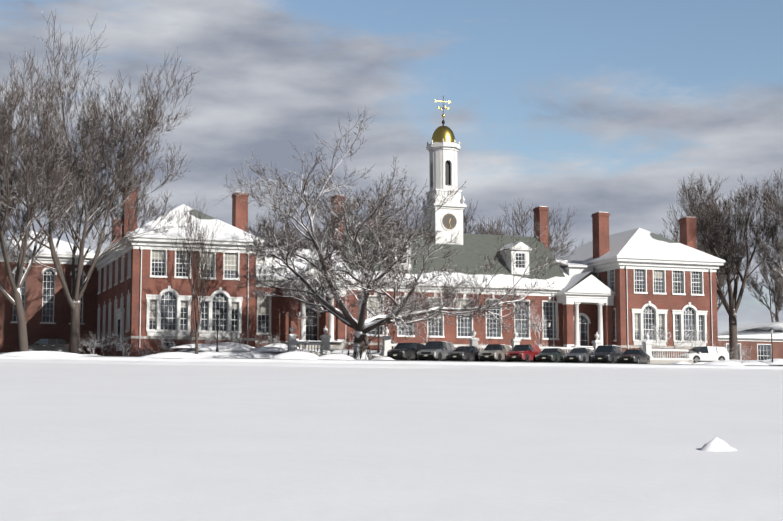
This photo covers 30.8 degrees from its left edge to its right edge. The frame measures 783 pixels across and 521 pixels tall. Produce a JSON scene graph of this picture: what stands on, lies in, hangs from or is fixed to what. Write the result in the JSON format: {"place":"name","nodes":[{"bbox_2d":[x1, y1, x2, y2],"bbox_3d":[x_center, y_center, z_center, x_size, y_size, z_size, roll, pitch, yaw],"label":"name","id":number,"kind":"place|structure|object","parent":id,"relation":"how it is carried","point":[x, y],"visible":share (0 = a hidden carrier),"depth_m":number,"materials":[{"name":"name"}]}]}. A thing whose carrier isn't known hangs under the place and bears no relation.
{"place":"outdoors","nodes":[
{"label":"outdoors","id":0,"kind":"place"},
{"bbox_2d":[0,348,782,520],"bbox_3d":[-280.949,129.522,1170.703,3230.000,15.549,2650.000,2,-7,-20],"label":"ground snow","id":1,"kind":"structure","parent":0,"point":[236,436],"depth_m":29.15,"materials":[{"name":"white snow"}]},
{"bbox_2d":[0,351,85,355],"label":"snow heap","id":2,"kind":"object","parent":1,"relation":"on","point":[39,353],"visible":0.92,"depth_m":104.52,"materials":[{"name":"white snow"}]},
{"bbox_2d":[28,339,68,352],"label":"black hatchback","id":3,"kind":"object","parent":1,"relation":"on","point":[60,345],"visible":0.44,"depth_m":121.00,"materials":[{"name":"black metal"}]},
{"bbox_2d":[0,42,112,351],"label":"tall tree","id":4,"kind":"object","parent":1,"relation":"on","point":[39,182],"visible":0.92,"depth_m":118.37,"materials":[{"name":"brown plant"}]},
{"bbox_2d":[80,331,101,353],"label":"shrub","id":5,"kind":"object","parent":1,"relation":"on","point":[93,340],"visible":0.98,"depth_m":124.40,"materials":[{"name":"grey plant"}]},
{"bbox_2d":[0,9,199,353],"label":"tall tree","id":6,"kind":"object","parent":1,"relation":"on","point":[120,178],"visible":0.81,"depth_m":126.47,"materials":[{"name":"brown plant"}]},
{"bbox_2d":[80,328,121,355],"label":"shrub","id":7,"kind":"object","parent":1,"relation":"on","point":[107,340],"visible":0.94,"depth_m":125.54,"materials":[{"name":"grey plant"}]},
{"bbox_2d":[114,331,135,355],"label":"shrub","id":8,"kind":"object","parent":1,"relation":"on","point":[124,348],"visible":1,"depth_m":125.31,"materials":[{"name":"grey plant"}]},
{"bbox_2d":[133,341,154,355],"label":"shrub","id":9,"kind":"object","parent":1,"relation":"on","point":[147,352],"visible":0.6,"depth_m":126.33,"materials":[{"name":"grey plant"}]},
{"bbox_2d":[150,329,179,352],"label":"shrub","id":10,"kind":"object","parent":1,"relation":"on","point":[163,345],"visible":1,"depth_m":126.95,"materials":[{"name":"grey plant"}]},
{"bbox_2d":[141,352,212,357],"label":"snow heap","id":11,"kind":"object","parent":1,"relation":"on","point":[175,355],"visible":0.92,"depth_m":107.94,"materials":[{"name":"white snow"}]},
{"bbox_2d":[91,185,264,355],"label":"wing","id":12,"kind":"structure","parent":1,"relation":"on","point":[145,284],"depth_m":130.27,"materials":[{"name":"red brick"}]},
{"bbox_2d":[180,324,194,343],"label":"shrub","id":13,"kind":"object","parent":1,"relation":"on","point":[187,335],"visible":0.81,"depth_m":127.87,"materials":[{"name":"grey plant"}]},
{"bbox_2d":[171,344,214,348],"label":"snow heap","id":14,"kind":"object","parent":1,"relation":"on","point":[188,346],"visible":0.67,"depth_m":122.26,"materials":[{"name":"white snow"}]},
{"bbox_2d":[170,192,225,353],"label":"young tree","id":15,"kind":"object","parent":1,"relation":"on","point":[195,253],"visible":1,"depth_m":117.59,"materials":[{"name":"brown plant"}]},
{"bbox_2d":[199,329,228,343],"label":"shrub","id":16,"kind":"object","parent":1,"relation":"on","point":[214,340],"visible":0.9,"depth_m":128.27,"materials":[{"name":"white plant"}]},
{"bbox_2d":[216,307,219,351],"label":"lamp","id":17,"kind":"object","parent":1,"relation":"on","point":[217,313],"visible":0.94,"depth_m":119.79,"materials":[{"name":"grey metal"}]},
{"bbox_2d":[194,344,251,350],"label":"snow heap","id":18,"kind":"object","parent":1,"relation":"on","point":[230,347],"visible":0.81,"depth_m":120.52,"materials":[{"name":"white snow"}]},
{"bbox_2d":[213,342,254,347],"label":"snow heap","id":19,"kind":"object","parent":1,"relation":"on","point":[233,343],"visible":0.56,"depth_m":126.35,"materials":[{"name":"white snow"}]},
{"bbox_2d":[229,331,245,343],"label":"shrub","id":20,"kind":"object","parent":1,"relation":"on","point":[235,339],"visible":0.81,"depth_m":129.48,"materials":[{"name":"grey plant"}]},
{"bbox_2d":[255,327,269,347],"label":"shrub","id":21,"kind":"object","parent":1,"relation":"on","point":[266,339],"visible":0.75,"depth_m":132.71,"materials":[{"name":"grey plant"}]},
{"bbox_2d":[248,347,286,351],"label":"snow heap","id":22,"kind":"object","parent":1,"relation":"on","point":[269,349],"visible":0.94,"depth_m":121.20,"materials":[{"name":"white snow"}]},
{"bbox_2d":[256,333,279,345],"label":"shrub","id":23,"kind":"object","parent":1,"relation":"on","point":[274,339],"visible":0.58,"depth_m":133.37,"materials":[{"name":"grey plant"}]},
{"bbox_2d":[259,343,300,348],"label":"snow heap","id":24,"kind":"object","parent":1,"relation":"on","point":[282,345],"visible":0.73,"depth_m":126.47,"materials":[{"name":"white snow"}]},
{"bbox_2d":[256,211,320,248],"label":"tree","id":25,"kind":"object","parent":1,"relation":"on","point":[284,232],"visible":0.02,"depth_m":207.18,"materials":[{"name":"brown plant"}]},
{"bbox_2d":[253,217,326,248],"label":"tree","id":26,"kind":"object","parent":1,"relation":"on","point":[301,234],"depth_m":226.02,"materials":[{"name":"brown plant"}]},
{"bbox_2d":[270,351,322,359],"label":"snow heap","id":27,"kind":"object","parent":1,"relation":"on","point":[298,355],"visible":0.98,"depth_m":111.78,"materials":[{"name":"white snow"}]},
{"bbox_2d":[371,357,393,359],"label":"snow heap","id":28,"kind":"object","parent":1,"relation":"on","point":[383,358],"visible":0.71,"depth_m":118.93,"materials":[{"name":"white snow"}]},
{"bbox_2d":[346,179,423,230],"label":"tree","id":29,"kind":"object","parent":1,"relation":"on","point":[356,192],"visible":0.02,"depth_m":192.81,"materials":[{"name":"brown plant"}]},
{"bbox_2d":[368,296,411,347],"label":"tree","id":30,"kind":"object","parent":1,"relation":"on","point":[392,323],"visible":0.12,"depth_m":129.87,"materials":[{"name":"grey plant"}]},
{"bbox_2d":[0,231,782,359],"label":"annex buildings","id":31,"kind":"structure","parent":1,"relation":"on","point":[47,309],"depth_m":146.03,"materials":[{"name":"red brick"}]},
{"bbox_2d":[220,108,574,359],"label":"tree","id":32,"kind":"object","parent":1,"relation":"on","point":[361,326],"visible":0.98,"depth_m":117.07,"materials":[{"name":"brown plant"}]},
{"bbox_2d":[406,305,439,341],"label":"shrub","id":33,"kind":"object","parent":1,"relation":"on","point":[434,325],"visible":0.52,"depth_m":132.05,"materials":[{"name":"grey plant"}]},
{"bbox_2d":[255,195,614,352],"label":"central hall","id":34,"kind":"structure","parent":1,"relation":"on","point":[575,308],"depth_m":144.24,"materials":[{"name":"brick"}]},
{"bbox_2d":[421,96,466,244],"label":"clock tower","id":35,"kind":"structure","parent":34,"relation":"on","point":[443,147],"depth_m":148.52,"materials":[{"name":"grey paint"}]},
{"bbox_2d":[421,215,504,234],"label":"tree","id":36,"kind":"object","parent":1,"relation":"on","point":[478,231],"depth_m":220.19,"materials":[{"name":"brown plant"}]},
{"bbox_2d":[418,199,511,235],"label":"tree","id":37,"kind":"object","parent":1,"relation":"on","point":[466,218],"visible":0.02,"depth_m":191.32,"materials":[{"name":"brown plant"}]},
{"bbox_2d":[286,325,693,363],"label":"balustrade","id":38,"kind":"object","parent":1,"relation":"on","point":[324,344],"visible":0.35,"depth_m":127.14,"materials":[{"name":"stone"}]},
{"bbox_2d":[463,198,576,258],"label":"tree","id":39,"kind":"object","parent":1,"relation":"on","point":[550,239],"visible":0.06,"depth_m":203.44,"materials":[{"name":"brown plant"}]},
{"bbox_2d":[527,307,547,346],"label":"tree","id":40,"kind":"object","parent":1,"relation":"on","point":[539,327],"visible":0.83,"depth_m":137.00,"materials":[{"name":"white plant"}]},
{"bbox_2d":[547,321,550,346],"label":"lamp","id":41,"kind":"object","parent":1,"relation":"on","point":[549,322],"visible":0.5,"depth_m":130.90,"materials":[{"name":"grey metal"}]},
{"bbox_2d":[556,212,724,357],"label":"wing","id":42,"kind":"structure","parent":1,"relation":"on","point":[651,278],"depth_m":147.24,"materials":[{"name":"red brick"}]},
{"bbox_2d":[654,342,674,357],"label":"shrub","id":43,"kind":"object","parent":1,"relation":"on","point":[661,351],"visible":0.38,"depth_m":144.00,"materials":[{"name":"white plant"}]},
{"bbox_2d":[647,322,695,357],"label":"shrub","id":44,"kind":"object","parent":1,"relation":"on","point":[660,335],"visible":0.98,"depth_m":142.05,"materials":[{"name":"white plant"}]},
{"bbox_2d":[684,324,708,348],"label":"shrub","id":45,"kind":"object","parent":1,"relation":"on","point":[690,347],"visible":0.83,"depth_m":143.16,"materials":[{"name":"white plant"}]},
{"bbox_2d":[660,191,736,288],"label":"tree","id":46,"kind":"object","parent":1,"relation":"on","point":[676,240],"visible":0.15,"depth_m":167.32,"materials":[{"name":"brown plant"}]},
{"bbox_2d":[656,207,748,311],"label":"tree","id":47,"kind":"object","parent":1,"relation":"on","point":[723,281],"visible":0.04,"depth_m":191.15,"materials":[{"name":"brown plant"}]},
{"bbox_2d":[700,437,736,450],"bbox_3d":[6.478,3.684,28.436,0.847,0.300,0.865,-3,-7,29],"label":"snow mound","id":48,"kind":"object","parent":1,"relation":"on","point":[716,444],"visible":0.79,"depth_m":28.33,"materials":[{"name":"white snow"}]},
{"bbox_2d":[669,168,782,359],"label":"tree","id":49,"kind":"object","parent":1,"relation":"on","point":[709,222],"visible":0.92,"depth_m":154.44,"materials":[{"name":"brown plant"}]},
{"bbox_2d":[729,345,752,362],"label":"shrub","id":50,"kind":"object","parent":1,"relation":"on","point":[743,359],"visible":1,"depth_m":146.04,"materials":[{"name":"white plant"}]},
{"bbox_2d":[740,238,782,321],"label":"tree","id":51,"kind":"object","parent":1,"relation":"on","point":[777,300],"visible":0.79,"depth_m":222.44,"materials":[{"name":"brown plant"}]},
{"bbox_2d":[743,170,782,278],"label":"tree","id":52,"kind":"object","parent":1,"relation":"on","point":[776,203],"visible":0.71,"depth_m":154.82,"materials":[{"name":"brown plant"}]},
{"bbox_2d":[748,211,782,267],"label":"tree","id":53,"kind":"object","parent":1,"relation":"on","point":[764,240],"visible":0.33,"depth_m":190.08,"materials":[{"name":"brown plant"}]},
{"bbox_2d":[758,359,782,364],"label":"snow heap","id":54,"kind":"object","parent":1,"relation":"on","point":[774,362],"visible":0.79,"depth_m":142.10,"materials":[{"name":"white snow"}]},
{"bbox_2d":[770,327,772,361],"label":"lamp","id":55,"kind":"object","parent":1,"relation":"on","point":[771,330],"visible":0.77,"depth_m":142.23,"materials":[{"name":"grey metal"}]},
{"bbox_2d":[0,0,782,331],"label":"sky","id":56,"kind":"structure","parent":0,"point":[588,106],"materials":[{"name":"blue"}]},
{"bbox_2d":[119,356,782,365],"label":"snowbank","id":57,"kind":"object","parent":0,"point":[496,361],"depth_m":119.25,"materials":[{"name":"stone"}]},
{"bbox_2d":[319,354,355,359],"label":"snow heap","id":58,"kind":"object","parent":57,"relation":"on","point":[336,357],"visible":0.83,"depth_m":113.73,"materials":[{"name":"white snow"}]},
{"bbox_2d":[387,343,424,359],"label":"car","id":59,"kind":"object","parent":57,"relation":"on","point":[404,351],"visible":0.77,"depth_m":120.64,"materials":[{"name":"black metal"}]},
{"bbox_2d":[417,341,454,360],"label":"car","id":60,"kind":"object","parent":57,"relation":"on","point":[435,350],"visible":0.9,"depth_m":121.84,"materials":[{"name":"silver metal"}]},
{"bbox_2d":[446,346,479,360],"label":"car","id":61,"kind":"object","parent":57,"relation":"on","point":[464,353],"visible":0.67,"depth_m":122.80,"materials":[{"name":"black metal"}]},
{"bbox_2d":[478,344,511,361],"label":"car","id":62,"kind":"object","parent":57,"relation":"on","point":[494,352],"visible":0.75,"depth_m":123.46,"materials":[{"name":"beige metal"}]},
{"bbox_2d":[506,345,540,361],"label":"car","id":63,"kind":"object","parent":57,"relation":"on","point":[523,353],"visible":0.71,"depth_m":124.58,"materials":[{"name":"red metal"}]},
{"bbox_2d":[535,348,565,361],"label":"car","id":64,"kind":"object","parent":57,"relation":"on","point":[551,354],"visible":0.81,"depth_m":125.53,"materials":[{"name":"grey metal"}]},
{"bbox_2d":[563,348,596,362],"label":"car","id":65,"kind":"object","parent":57,"relation":"on","point":[578,355],"visible":0.75,"depth_m":126.12,"materials":[{"name":"grey metal"}]},
{"bbox_2d":[591,345,623,362],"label":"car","id":66,"kind":"object","parent":57,"relation":"on","point":[605,353],"visible":0.77,"depth_m":127.28,"materials":[{"name":"grey metal"}]},
{"bbox_2d":[618,349,649,363],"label":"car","id":67,"kind":"object","parent":57,"relation":"on","point":[639,356],"visible":0.88,"depth_m":128.51,"materials":[{"name":"black metal"}]},
{"bbox_2d":[668,361,691,363],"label":"snow heap","id":68,"kind":"object","parent":57,"relation":"on","point":[680,362],"visible":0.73,"depth_m":129.94,"materials":[{"name":"white snow"}]},
{"bbox_2d":[679,346,728,362],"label":"white minivan","id":69,"kind":"object","parent":57,"relation":"on","point":[704,354],"visible":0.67,"depth_m":141.42,"materials":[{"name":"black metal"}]},
{"bbox_2d":[700,360,745,365],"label":"snow heap","id":70,"kind":"object","parent":57,"relation":"on","point":[730,363],"visible":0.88,"depth_m":125.24,"materials":[{"name":"white snow"}]},
{"bbox_2d":[741,362,766,364],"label":"snow heap","id":71,"kind":"object","parent":57,"relation":"on","point":[752,363],"visible":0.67,"depth_m":139.41,"materials":[{"name":"white snow"}]},
{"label":"bike rack","id":72,"kind":"object","parent":57,"relation":"on","visible":0},
{"bbox_2d":[365,346,370,358],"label":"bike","id":73,"kind":"object","parent":72,"relation":"on","point":[368,354],"visible":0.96,"depth_m":117.26,"materials":[{"name":"grey metal"}]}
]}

